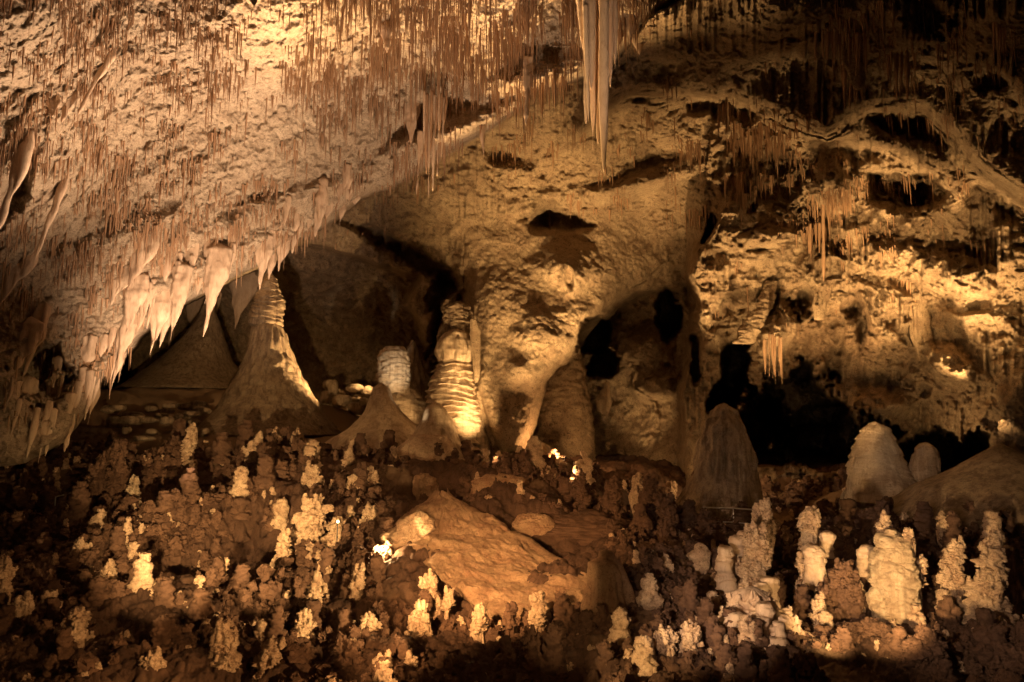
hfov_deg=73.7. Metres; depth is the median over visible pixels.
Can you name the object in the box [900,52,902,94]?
stalactite
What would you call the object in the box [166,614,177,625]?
coral stalagmite
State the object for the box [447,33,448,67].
straw stalactite
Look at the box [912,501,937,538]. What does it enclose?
coral stalagmite
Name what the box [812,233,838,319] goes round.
hanging rock
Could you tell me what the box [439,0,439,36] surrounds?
straw stalactite
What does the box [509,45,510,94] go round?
straw stalactite
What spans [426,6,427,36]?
straw stalactite
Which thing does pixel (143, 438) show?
boulder
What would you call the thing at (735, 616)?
domed stalagmite
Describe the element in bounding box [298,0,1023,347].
vault ceiling
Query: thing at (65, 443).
stalactite
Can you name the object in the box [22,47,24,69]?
straw stalactite
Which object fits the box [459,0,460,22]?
straw stalactite
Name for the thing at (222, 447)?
coral stalagmite
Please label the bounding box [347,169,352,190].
stalactite
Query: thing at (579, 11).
stalactite
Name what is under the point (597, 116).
stalactite
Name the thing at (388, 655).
popcorn stalagmite
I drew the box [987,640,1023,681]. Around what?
popcorn stalagmite
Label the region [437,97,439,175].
stalactite
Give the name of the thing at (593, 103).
stalactite
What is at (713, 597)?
coral stalagmite
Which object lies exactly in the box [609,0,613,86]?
stalactite
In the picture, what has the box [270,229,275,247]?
stalactite
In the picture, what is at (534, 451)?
coral stalagmite
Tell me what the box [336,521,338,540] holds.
spot lamp
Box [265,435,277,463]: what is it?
coral stalagmite
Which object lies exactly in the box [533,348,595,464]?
stalagmite
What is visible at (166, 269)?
stalactite
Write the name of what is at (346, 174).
stalactite
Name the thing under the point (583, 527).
boulder
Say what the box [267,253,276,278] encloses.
stalactite
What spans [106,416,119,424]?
boulder
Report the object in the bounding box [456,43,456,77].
straw stalactite
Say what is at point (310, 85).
straw stalactite
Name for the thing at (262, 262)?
stalactite
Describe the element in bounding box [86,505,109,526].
coral stalagmite
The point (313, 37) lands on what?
straw stalactite
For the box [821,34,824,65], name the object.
stalactite
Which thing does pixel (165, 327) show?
stalactite
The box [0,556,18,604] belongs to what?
popcorn stalagmite
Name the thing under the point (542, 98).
straw stalactite
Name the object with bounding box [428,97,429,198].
stalactite
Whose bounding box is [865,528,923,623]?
stalagmite
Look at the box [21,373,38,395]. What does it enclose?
stalactite
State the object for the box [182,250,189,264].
stalactite
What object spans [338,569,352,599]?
coral stalagmite
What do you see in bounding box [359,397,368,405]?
boulder
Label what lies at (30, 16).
straw stalactite
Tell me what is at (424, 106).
stalactite
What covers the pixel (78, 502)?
coral stalagmite
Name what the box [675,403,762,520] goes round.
stalagmite
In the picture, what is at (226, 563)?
popcorn stalagmite
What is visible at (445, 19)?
straw stalactite
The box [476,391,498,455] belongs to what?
drip curtain
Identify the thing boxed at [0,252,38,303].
stalactite
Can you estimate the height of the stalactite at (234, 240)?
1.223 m
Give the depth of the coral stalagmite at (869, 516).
18.66 m
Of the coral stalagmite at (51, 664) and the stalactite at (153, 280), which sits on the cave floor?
the coral stalagmite at (51, 664)
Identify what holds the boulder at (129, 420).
on the cave floor
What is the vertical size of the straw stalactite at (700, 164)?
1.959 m
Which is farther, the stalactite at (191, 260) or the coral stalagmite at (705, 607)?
the stalactite at (191, 260)
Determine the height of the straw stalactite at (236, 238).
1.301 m
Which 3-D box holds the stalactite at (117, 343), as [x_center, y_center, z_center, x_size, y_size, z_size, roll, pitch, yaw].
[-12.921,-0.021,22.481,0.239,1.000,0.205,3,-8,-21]
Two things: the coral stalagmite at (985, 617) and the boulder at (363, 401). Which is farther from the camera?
the boulder at (363, 401)
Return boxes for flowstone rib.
[732,280,776,343]
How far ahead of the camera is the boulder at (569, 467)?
28.71 m
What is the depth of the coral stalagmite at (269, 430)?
26.53 m
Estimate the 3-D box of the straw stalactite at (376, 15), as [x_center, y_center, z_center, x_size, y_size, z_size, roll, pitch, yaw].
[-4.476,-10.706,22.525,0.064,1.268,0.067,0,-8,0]
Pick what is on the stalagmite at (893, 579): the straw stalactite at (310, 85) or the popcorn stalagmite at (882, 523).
the popcorn stalagmite at (882, 523)
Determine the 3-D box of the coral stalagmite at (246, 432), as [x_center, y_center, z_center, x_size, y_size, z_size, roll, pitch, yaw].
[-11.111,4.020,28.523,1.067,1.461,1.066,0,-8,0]
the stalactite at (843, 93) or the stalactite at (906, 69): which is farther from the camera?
the stalactite at (843, 93)
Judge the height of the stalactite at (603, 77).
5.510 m
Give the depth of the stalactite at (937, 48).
19.20 m
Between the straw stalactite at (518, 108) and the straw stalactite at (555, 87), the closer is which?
the straw stalactite at (555, 87)
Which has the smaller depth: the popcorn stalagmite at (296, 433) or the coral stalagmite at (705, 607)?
the coral stalagmite at (705, 607)
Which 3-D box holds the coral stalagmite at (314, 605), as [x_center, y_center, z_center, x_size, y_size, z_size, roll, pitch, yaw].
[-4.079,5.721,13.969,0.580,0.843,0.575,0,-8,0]
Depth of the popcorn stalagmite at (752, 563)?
15.84 m
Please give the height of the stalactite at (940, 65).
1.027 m
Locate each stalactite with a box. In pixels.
[0,129,35,227]
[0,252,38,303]
[4,377,13,412]
[10,398,21,439]
[13,316,44,369]
[16,381,22,397]
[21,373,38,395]
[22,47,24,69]
[22,232,27,268]
[22,301,51,378]
[26,407,40,457]
[27,175,68,279]
[28,2,31,36]
[34,155,38,185]
[38,421,48,461]
[44,400,52,420]
[45,93,60,122]
[45,379,59,394]
[45,408,57,455]
[50,357,53,375]
[53,355,62,386]
[56,375,64,398]
[61,90,76,122]
[63,434,68,451]
[64,392,76,415]
[67,414,75,446]
[68,48,115,131]
[73,380,82,407]
[78,366,88,389]
[80,333,97,362]
[84,368,93,404]
[85,366,96,416]
[88,387,100,421]
[93,379,99,401]
[99,333,108,356]
[104,210,107,234]
[108,327,115,351]
[110,264,130,305]
[110,340,117,379]
[111,360,116,387]
[113,314,137,382]
[114,211,117,242]
[115,328,119,354]
[122,43,124,78]
[122,157,125,180]
[124,162,127,196]
[124,273,149,342]
[127,232,159,289]
[136,308,144,332]
[140,303,143,317]
[143,281,152,320]
[145,222,149,244]
[146,294,155,328]
[149,278,156,309]
[150,289,171,352]
[150,338,157,359]
[159,316,170,347]
[163,258,171,280]
[168,325,175,349]
[170,262,193,339]
[171,219,173,253]
[171,260,180,298]
[178,252,182,261]
[180,7,183,48]
[181,170,184,213]
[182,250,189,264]
[186,293,221,325]
[189,243,199,265]
[189,255,193,266]
[191,171,193,204]
[195,277,203,293]
[203,240,213,257]
[203,243,232,336]
[207,147,208,176]
[208,65,212,115]
[215,70,217,97]
[229,234,235,243]
[229,242,235,269]
[229,272,258,327]
[235,226,238,259]
[240,33,242,61]
[249,0,258,7]
[255,232,273,289]
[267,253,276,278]
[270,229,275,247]
[276,239,290,270]
[278,219,281,239]
[283,195,291,224]
[291,234,296,252]
[293,208,298,227]
[294,214,299,231]
[296,216,302,239]
[301,76,304,130]
[306,33,309,79]
[306,214,311,237]
[309,82,311,99]
[310,38,312,65]
[311,53,312,82]
[312,21,314,65]
[313,207,316,224]
[314,222,321,236]
[315,177,327,226]
[318,59,319,84]
[320,205,326,221]
[321,0,323,23]
[323,120,324,150]
[325,201,332,219]
[336,184,345,201]
[338,83,340,114]
[338,204,345,224]
[342,163,350,192]
[344,184,352,201]
[345,0,347,37]
[345,117,346,145]
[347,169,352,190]
[350,3,352,26]
[351,98,353,128]
[352,196,360,205]
[354,76,356,130]
[355,0,357,33]
[361,49,362,73]
[363,0,364,27]
[370,0,371,40]
[370,82,372,138]
[371,47,372,84]
[375,0,377,31]
[377,52,378,87]
[379,2,381,51]
[379,19,392,51]
[381,37,382,65]
[381,103,382,133]
[381,118,383,152]
[387,45,389,86]
[390,56,391,87]
[397,0,398,36]
[404,99,420,147]
[407,142,408,171]
[410,84,411,119]
[415,5,416,55]
[415,78,415,108]
[416,130,423,193]
[420,3,421,55]
[420,33,421,83]
[423,90,425,140]
[424,4,425,39]
[425,59,426,85]
[425,93,428,172]
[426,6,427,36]
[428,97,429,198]
[429,9,430,39]
[430,40,430,78]
[430,90,432,148]
[431,93,435,190]
[434,51,434,88]
[435,3,435,38]
[435,97,437,135]
[436,26,436,71]
[437,0,438,38]
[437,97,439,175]
[438,27,439,66]
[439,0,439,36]
[439,51,440,96]
[439,93,442,129]
[441,97,444,155]
[444,90,446,121]
[445,0,446,42]
[447,0,448,28]
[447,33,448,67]
[451,51,451,94]
[452,6,453,27]
[454,29,455,61]
[454,69,454,99]
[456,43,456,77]
[456,78,456,111]
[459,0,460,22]
[462,75,462,110]
[465,10,466,31]
[466,32,466,61]
[467,53,468,80]
[468,0,469,53]
[469,43,470,101]
[471,58,471,118]
[473,66,473,115]
[475,63,475,99]
[480,28,480,60]
[480,52,481,78]
[480,125,485,154]
[485,0,486,53]
[488,28,489,85]
[491,67,492,104]
[492,97,493,135]
[495,63,495,94]
[496,22,497,49]
[498,33,498,83]
[499,101,500,141]
[503,7,504,45]
[507,10,508,38]
[509,19,510,55]
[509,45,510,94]
[513,43,514,78]
[518,90,518,126]
[522,108,523,132]
[523,55,533,124]
[528,25,528,54]
[534,4,536,31]
[537,97,537,128]
[541,82,542,114]
[553,68,555,111]
[563,76,563,123]
[564,17,565,42]
[565,8,566,48]
[570,0,571,39]
[572,6,572,58]
[576,0,582,47]
[577,58,577,102]
[582,0,587,122]
[583,4,589,120]
[587,0,595,88]
[590,26,596,147]
[596,0,599,142]
[598,0,609,171]
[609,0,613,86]
[613,0,617,64]
[618,0,619,25]
[626,17,636,43]
[632,24,646,54]
[636,28,637,60]
[699,150,700,180]
[717,104,720,135]
[721,103,725,123]
[725,97,730,138]
[725,100,726,132]
[728,102,729,121]
[740,172,742,192]
[763,338,766,373]
[768,334,769,375]
[771,334,773,367]
[773,355,774,373]
[774,336,775,383]
[778,336,779,363]
[779,337,781,374]
[808,227,809,253]
[809,223,811,252]
[811,228,812,250]
[814,32,816,60]
[815,223,816,250]
[817,222,820,252]
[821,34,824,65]
[821,204,825,280]
[822,29,823,48]
[833,28,835,63]
[842,70,845,109]
[843,70,846,95]
[849,83,851,108]
[853,34,856,75]
[855,32,858,65]
[858,33,861,60]
[879,2,883,37]
[893,53,896,92]
[895,53,898,100]
[899,54,901,96]
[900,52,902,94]
[905,50,908,98]
[905,62,909,100]
[911,61,911,100]
[936,44,939,82]
[939,47,940,79]
[942,46,943,72]
[944,114,947,140]
[947,43,949,67]
[992,21,994,113]
[995,22,998,74]
[998,25,1001,82]
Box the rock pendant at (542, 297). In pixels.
[463,209,663,453]
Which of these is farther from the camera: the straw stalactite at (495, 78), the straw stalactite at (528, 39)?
the straw stalactite at (495, 78)
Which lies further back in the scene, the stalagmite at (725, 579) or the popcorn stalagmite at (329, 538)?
the popcorn stalagmite at (329, 538)
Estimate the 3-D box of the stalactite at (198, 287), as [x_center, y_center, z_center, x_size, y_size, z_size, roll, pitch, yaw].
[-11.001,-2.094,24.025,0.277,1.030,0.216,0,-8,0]
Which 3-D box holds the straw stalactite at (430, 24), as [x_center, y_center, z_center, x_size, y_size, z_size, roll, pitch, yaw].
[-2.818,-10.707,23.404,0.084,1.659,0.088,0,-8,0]
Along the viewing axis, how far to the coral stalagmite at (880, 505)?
18.23 m
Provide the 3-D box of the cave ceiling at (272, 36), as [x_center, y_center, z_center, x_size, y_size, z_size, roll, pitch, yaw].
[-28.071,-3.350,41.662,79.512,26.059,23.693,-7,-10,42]
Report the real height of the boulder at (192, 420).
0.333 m
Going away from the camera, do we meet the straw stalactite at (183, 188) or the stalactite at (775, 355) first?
the straw stalactite at (183, 188)
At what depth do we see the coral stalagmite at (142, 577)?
14.83 m
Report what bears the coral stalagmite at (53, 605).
on the cave floor
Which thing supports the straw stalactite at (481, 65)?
hanging from the cave ceiling at (272, 36)
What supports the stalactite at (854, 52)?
hanging from the vault ceiling at (736, 58)
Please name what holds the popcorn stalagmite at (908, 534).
attached to the stalagmite at (893, 579)
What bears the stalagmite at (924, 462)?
on the cave floor
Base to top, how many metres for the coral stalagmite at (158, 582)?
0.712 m
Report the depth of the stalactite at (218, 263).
23.65 m
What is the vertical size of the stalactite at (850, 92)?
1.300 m
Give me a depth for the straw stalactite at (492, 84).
23.96 m
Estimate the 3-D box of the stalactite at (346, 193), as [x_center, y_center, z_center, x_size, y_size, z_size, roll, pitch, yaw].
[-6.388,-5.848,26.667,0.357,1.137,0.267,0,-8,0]
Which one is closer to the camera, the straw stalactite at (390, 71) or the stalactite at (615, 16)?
the stalactite at (615, 16)
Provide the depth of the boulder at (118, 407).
31.76 m
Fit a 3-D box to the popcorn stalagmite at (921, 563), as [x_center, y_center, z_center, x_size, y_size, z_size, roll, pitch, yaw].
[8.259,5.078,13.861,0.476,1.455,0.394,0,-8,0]
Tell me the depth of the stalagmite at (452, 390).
31.44 m
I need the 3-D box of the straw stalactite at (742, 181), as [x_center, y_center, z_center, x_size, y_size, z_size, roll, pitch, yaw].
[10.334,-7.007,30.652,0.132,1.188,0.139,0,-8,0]
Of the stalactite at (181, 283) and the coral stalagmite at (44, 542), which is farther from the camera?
the stalactite at (181, 283)
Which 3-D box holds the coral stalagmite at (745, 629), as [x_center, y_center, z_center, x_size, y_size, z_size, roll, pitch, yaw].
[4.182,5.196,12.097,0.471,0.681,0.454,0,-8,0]
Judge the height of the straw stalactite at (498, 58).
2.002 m
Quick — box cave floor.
[0,387,1023,681]
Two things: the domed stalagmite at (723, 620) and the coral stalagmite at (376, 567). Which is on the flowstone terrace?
the domed stalagmite at (723, 620)
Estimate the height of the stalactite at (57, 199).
3.432 m
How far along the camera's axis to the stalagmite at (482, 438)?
30.91 m
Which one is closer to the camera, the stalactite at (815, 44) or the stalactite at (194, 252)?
the stalactite at (815, 44)
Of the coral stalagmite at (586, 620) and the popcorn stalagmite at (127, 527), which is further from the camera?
the popcorn stalagmite at (127, 527)
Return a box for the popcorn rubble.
[0,423,1023,681]
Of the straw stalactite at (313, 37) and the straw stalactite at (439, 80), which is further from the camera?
the straw stalactite at (439, 80)
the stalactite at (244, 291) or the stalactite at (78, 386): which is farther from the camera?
the stalactite at (244, 291)
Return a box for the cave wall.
[102,100,1023,486]
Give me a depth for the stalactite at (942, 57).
19.16 m
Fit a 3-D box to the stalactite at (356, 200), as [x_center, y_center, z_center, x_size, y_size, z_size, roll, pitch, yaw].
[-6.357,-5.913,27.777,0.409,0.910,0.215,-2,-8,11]
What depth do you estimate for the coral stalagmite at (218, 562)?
16.10 m
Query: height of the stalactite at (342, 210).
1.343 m
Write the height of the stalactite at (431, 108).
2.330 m
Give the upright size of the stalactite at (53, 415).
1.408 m
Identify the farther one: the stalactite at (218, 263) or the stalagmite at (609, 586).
the stalactite at (218, 263)
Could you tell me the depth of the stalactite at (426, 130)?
24.23 m
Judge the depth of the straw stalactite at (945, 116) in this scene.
22.32 m
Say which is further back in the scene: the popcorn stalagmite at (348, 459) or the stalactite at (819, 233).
the stalactite at (819, 233)
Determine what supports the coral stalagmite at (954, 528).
on the cave floor
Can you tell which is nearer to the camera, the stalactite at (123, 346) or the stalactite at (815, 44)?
the stalactite at (815, 44)
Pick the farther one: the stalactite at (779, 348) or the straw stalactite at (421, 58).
the stalactite at (779, 348)
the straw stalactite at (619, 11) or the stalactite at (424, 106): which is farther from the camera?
the stalactite at (424, 106)
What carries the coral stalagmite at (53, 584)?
on the cave floor
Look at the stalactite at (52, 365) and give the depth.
21.83 m
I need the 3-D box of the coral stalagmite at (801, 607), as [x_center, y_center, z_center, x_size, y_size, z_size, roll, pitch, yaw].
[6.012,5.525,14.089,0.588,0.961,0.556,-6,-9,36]
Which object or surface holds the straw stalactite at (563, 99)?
hanging from the cave ceiling at (272, 36)
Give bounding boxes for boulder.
[100,405,118,413]
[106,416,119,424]
[109,404,126,410]
[117,411,143,416]
[118,416,139,424]
[122,427,131,434]
[131,414,146,418]
[133,435,155,440]
[140,417,159,422]
[144,405,157,411]
[146,429,158,434]
[154,413,167,417]
[159,408,174,412]
[159,416,174,424]
[161,413,174,417]
[162,403,177,407]
[177,403,192,409]
[181,414,191,418]
[182,411,202,416]
[183,418,200,424]
[187,400,206,409]
[194,406,209,411]
[197,428,210,435]
[320,389,331,403]
[322,380,330,389]
[328,379,338,394]
[331,389,345,397]
[331,394,351,407]
[345,384,363,392]
[346,397,359,406]
[347,402,365,413]
[352,394,365,399]
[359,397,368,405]
[361,385,373,396]
[412,473,438,500]
[470,473,528,493]
[511,513,554,536]
[531,509,629,547]
[553,462,572,471]
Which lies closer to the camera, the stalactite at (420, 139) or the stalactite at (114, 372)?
the stalactite at (114, 372)
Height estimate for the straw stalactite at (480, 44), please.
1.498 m
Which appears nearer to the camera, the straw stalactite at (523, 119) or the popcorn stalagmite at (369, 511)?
the popcorn stalagmite at (369, 511)
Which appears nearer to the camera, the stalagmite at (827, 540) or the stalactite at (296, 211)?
the stalagmite at (827, 540)
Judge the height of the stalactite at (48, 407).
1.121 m
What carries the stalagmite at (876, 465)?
on the cave floor
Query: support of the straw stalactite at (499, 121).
hanging from the cave ceiling at (272, 36)
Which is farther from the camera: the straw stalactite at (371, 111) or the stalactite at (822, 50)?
the straw stalactite at (371, 111)
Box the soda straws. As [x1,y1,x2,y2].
[0,0,1023,433]
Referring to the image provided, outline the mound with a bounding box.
[891,443,1023,536]
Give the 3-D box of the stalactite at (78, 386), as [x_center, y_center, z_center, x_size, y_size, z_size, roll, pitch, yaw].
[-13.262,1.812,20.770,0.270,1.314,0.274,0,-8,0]
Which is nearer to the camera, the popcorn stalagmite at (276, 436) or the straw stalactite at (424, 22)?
the straw stalactite at (424, 22)
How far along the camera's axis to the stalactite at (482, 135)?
25.14 m
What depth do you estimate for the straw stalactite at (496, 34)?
22.84 m
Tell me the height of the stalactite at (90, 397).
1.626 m
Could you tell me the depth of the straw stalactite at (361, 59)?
23.36 m
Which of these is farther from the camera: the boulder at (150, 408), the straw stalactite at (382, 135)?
the boulder at (150, 408)
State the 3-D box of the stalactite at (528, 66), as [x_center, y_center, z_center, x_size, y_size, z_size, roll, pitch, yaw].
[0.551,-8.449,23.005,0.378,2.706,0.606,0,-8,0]
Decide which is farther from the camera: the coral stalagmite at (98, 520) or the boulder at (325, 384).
the boulder at (325, 384)
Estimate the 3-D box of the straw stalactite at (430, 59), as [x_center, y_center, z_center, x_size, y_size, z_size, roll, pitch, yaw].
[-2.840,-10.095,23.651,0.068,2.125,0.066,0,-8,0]
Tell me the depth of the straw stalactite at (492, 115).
24.64 m
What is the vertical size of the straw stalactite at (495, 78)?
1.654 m
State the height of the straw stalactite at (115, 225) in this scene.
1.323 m
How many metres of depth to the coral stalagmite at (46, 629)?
12.16 m
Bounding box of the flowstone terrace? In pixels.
[718,586,813,636]
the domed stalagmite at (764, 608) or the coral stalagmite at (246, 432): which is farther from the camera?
the coral stalagmite at (246, 432)
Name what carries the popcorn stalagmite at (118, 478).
on the cave floor
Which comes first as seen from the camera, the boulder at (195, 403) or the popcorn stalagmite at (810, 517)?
the popcorn stalagmite at (810, 517)
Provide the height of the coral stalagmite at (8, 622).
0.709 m
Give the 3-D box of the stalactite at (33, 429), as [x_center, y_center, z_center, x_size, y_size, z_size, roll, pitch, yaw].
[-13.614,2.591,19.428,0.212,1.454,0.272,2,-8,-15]
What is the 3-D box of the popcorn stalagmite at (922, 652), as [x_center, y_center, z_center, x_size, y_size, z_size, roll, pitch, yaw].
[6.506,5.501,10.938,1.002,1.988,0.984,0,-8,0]
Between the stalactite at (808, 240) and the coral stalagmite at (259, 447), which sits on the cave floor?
the coral stalagmite at (259, 447)
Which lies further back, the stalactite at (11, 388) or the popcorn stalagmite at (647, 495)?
the popcorn stalagmite at (647, 495)
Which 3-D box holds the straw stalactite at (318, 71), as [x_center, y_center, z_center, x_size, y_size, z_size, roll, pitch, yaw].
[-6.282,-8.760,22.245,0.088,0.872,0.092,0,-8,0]
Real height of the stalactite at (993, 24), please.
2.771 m
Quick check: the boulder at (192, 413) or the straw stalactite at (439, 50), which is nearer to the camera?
the straw stalactite at (439, 50)
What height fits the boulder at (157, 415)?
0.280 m
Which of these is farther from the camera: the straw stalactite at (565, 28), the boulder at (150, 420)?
the boulder at (150, 420)
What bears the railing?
on the cave floor
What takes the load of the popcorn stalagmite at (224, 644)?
on the cave floor
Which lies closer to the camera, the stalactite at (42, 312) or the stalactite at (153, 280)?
the stalactite at (42, 312)
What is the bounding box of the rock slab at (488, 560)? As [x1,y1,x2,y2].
[379,488,586,619]
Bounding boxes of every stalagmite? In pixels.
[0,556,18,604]
[0,592,9,606]
[0,604,18,632]
[5,511,26,537]
[14,590,34,620]
[21,455,45,467]
[32,531,53,553]
[34,589,63,617]
[34,619,55,649]
[39,654,59,678]
[42,579,65,605]
[43,597,60,620]
[53,627,74,663]
[60,606,94,641]
[66,481,91,520]
[67,569,92,598]
[69,537,92,555]
[69,617,87,648]
[79,576,109,607]
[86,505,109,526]
[86,508,107,530]
[87,449,110,505]
[96,558,117,579]
[103,525,128,557]
[105,438,130,500]
[112,299,238,389]
[123,517,132,547]
[125,474,141,505]
[126,552,155,593]
[137,646,167,670]
[149,615,173,653]
[153,575,168,598]
[154,578,175,608]
[155,490,177,520]
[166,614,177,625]
[169,418,186,439]
[178,468,203,502]
[179,422,198,465]
[185,588,214,625]
[196,272,341,435]
[208,617,242,672]
[209,432,232,464]
[209,557,224,580]
[219,556,229,575]
[227,564,250,594]
[228,466,249,497]
[233,420,255,450]
[241,440,255,462]
[243,431,263,463]
[252,442,266,464]
[252,635,286,674]
[253,618,267,641]
[255,454,275,488]
[262,604,287,641]
[263,427,281,446]
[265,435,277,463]
[267,426,282,449]
[269,486,275,494]
[270,497,289,529]
[270,528,292,568]
[279,425,292,445]
[289,427,304,443]
[290,493,334,558]
[292,608,317,635]
[298,460,324,488]
[298,570,328,617]
[303,439,322,467]
[305,598,326,629]
[318,546,335,576]
[320,516,344,546]
[323,675,335,681]
[325,382,416,449]
[330,567,344,600]
[333,608,352,635]
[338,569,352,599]
[341,448,354,467]
[344,505,355,523]
[348,562,365,599]
[353,433,370,461]
[358,501,377,524]
[358,611,382,632]
[363,552,386,590]
[367,465,378,485]
[372,656,388,681]
[373,660,396,681]
[374,649,392,668]
[376,346,426,425]
[380,429,397,454]
[386,401,464,461]
[387,634,405,658]
[396,641,412,660]
[404,649,418,666]
[407,340,428,401]
[407,599,432,638]
[413,590,433,629]
[417,568,441,618]
[425,299,490,453]
[440,585,455,619]
[469,602,488,643]
[476,427,493,460]
[492,635,511,669]
[501,601,518,636]
[517,624,543,669]
[522,645,540,679]
[526,435,545,471]
[527,589,549,632]
[533,348,595,464]
[538,623,566,675]
[551,594,575,632]
[552,619,568,647]
[566,612,580,636]
[569,465,592,509]
[575,451,595,484]
[575,609,596,635]
[580,549,634,614]
[593,640,614,677]
[601,475,628,517]
[601,500,607,508]
[607,607,633,652]
[620,636,634,657]
[628,472,642,517]
[629,503,650,528]
[631,634,660,680]
[635,573,663,609]
[638,472,660,519]
[648,613,663,634]
[652,624,678,656]
[654,491,679,540]
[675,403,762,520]
[676,618,704,652]
[677,578,699,615]
[678,499,698,528]
[686,542,711,574]
[696,597,714,626]
[702,614,725,657]
[706,590,721,612]
[713,643,735,669]
[714,545,737,602]
[718,606,735,624]
[720,616,739,633]
[726,579,749,605]
[728,530,743,571]
[729,611,742,621]
[732,517,773,584]
[734,644,757,681]
[736,614,760,645]
[737,501,751,522]
[747,617,769,648]
[748,497,776,572]
[749,576,779,600]
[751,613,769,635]
[755,601,775,634]
[766,644,779,667]
[766,644,795,681]
[767,636,789,646]
[771,620,787,638]
[773,575,788,607]
[789,582,794,603]
[789,650,831,681]
[792,542,817,600]
[792,584,812,622]
[795,505,821,547]
[797,522,819,574]
[802,544,826,590]
[808,590,825,630]
[813,610,836,632]
[816,558,864,621]
[819,530,836,558]
[833,498,856,524]
[833,625,854,652]
[839,421,916,510]
[849,595,868,622]
[856,544,873,576]
[858,507,877,532]
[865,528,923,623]
[870,499,895,534]
[874,510,892,531]
[888,626,906,655]
[891,520,898,531]
[895,621,949,681]
[899,527,915,564]
[906,603,926,631]
[908,442,940,481]
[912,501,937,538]
[913,624,925,637]
[916,554,928,610]
[932,658,957,681]
[934,588,955,613]
[935,511,948,547]
[935,535,967,599]
[935,595,961,627]
[938,511,967,545]
[955,528,1019,625]
[966,674,985,681]
[971,607,996,643]
[980,509,1008,542]
[987,627,1006,650]
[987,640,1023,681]
[992,623,1013,647]
[996,419,1023,453]
[997,668,1023,681]
[1014,618,1023,646]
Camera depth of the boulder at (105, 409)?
33.00 m
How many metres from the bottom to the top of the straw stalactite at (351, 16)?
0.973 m
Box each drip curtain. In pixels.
[470,318,480,382]
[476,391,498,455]
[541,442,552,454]
[595,381,612,414]
[841,37,865,89]
[907,283,932,360]
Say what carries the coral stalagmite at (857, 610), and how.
on the cave floor
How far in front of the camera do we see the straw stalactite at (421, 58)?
24.05 m
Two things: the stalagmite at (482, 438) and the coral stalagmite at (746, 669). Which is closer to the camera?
the coral stalagmite at (746, 669)
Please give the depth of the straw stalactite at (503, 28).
22.36 m
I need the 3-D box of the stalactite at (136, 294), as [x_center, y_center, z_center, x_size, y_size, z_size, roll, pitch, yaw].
[-12.375,-1.112,22.448,0.765,2.522,0.474,3,-8,-21]
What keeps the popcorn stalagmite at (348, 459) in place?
on the cave floor
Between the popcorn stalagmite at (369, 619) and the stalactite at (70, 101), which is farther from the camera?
the stalactite at (70, 101)
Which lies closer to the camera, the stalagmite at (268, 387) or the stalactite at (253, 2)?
the stalactite at (253, 2)
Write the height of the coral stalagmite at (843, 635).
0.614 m
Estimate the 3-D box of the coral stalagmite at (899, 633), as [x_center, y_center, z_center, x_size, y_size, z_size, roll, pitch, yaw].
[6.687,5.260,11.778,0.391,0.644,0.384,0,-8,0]
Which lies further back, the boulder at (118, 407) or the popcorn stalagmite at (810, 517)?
the boulder at (118, 407)
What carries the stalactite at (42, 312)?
hanging from the cave ceiling at (272, 36)
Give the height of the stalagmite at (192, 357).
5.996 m
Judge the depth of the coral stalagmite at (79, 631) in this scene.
12.05 m
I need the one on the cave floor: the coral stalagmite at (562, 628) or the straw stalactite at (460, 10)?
the coral stalagmite at (562, 628)
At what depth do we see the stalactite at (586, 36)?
16.50 m
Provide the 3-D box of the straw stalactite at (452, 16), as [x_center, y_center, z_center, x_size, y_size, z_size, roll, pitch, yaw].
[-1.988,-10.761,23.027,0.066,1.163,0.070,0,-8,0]
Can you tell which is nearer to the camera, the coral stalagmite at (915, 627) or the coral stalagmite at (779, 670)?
the coral stalagmite at (779, 670)
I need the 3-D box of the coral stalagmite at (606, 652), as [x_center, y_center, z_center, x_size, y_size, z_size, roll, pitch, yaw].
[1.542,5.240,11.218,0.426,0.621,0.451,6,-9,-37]
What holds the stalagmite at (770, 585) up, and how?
on the cave floor
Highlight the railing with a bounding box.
[701,507,751,523]
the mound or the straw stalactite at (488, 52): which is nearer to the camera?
the mound
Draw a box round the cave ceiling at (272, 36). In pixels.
[0,0,679,466]
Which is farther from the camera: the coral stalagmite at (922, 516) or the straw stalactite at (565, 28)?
the straw stalactite at (565, 28)
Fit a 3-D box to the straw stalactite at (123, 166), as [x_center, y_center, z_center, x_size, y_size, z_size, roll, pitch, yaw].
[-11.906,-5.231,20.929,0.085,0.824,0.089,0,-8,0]
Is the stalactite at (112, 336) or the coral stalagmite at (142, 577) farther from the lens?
the stalactite at (112, 336)
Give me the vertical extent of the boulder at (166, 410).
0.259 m
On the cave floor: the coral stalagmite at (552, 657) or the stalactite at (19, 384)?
the coral stalagmite at (552, 657)
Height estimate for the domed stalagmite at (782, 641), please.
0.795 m
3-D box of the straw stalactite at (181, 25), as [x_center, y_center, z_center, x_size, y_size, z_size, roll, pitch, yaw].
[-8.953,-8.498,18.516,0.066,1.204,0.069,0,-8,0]
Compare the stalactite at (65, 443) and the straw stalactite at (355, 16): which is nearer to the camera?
the stalactite at (65, 443)
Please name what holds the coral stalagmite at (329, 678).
on the cave floor
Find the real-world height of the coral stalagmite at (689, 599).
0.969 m
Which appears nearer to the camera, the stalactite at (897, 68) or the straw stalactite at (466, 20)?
the stalactite at (897, 68)
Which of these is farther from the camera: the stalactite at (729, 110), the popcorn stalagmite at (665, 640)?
the stalactite at (729, 110)
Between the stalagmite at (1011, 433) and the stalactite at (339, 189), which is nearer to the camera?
the stalagmite at (1011, 433)
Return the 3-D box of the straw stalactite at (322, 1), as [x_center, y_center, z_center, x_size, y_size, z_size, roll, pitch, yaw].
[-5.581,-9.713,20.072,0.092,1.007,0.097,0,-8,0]

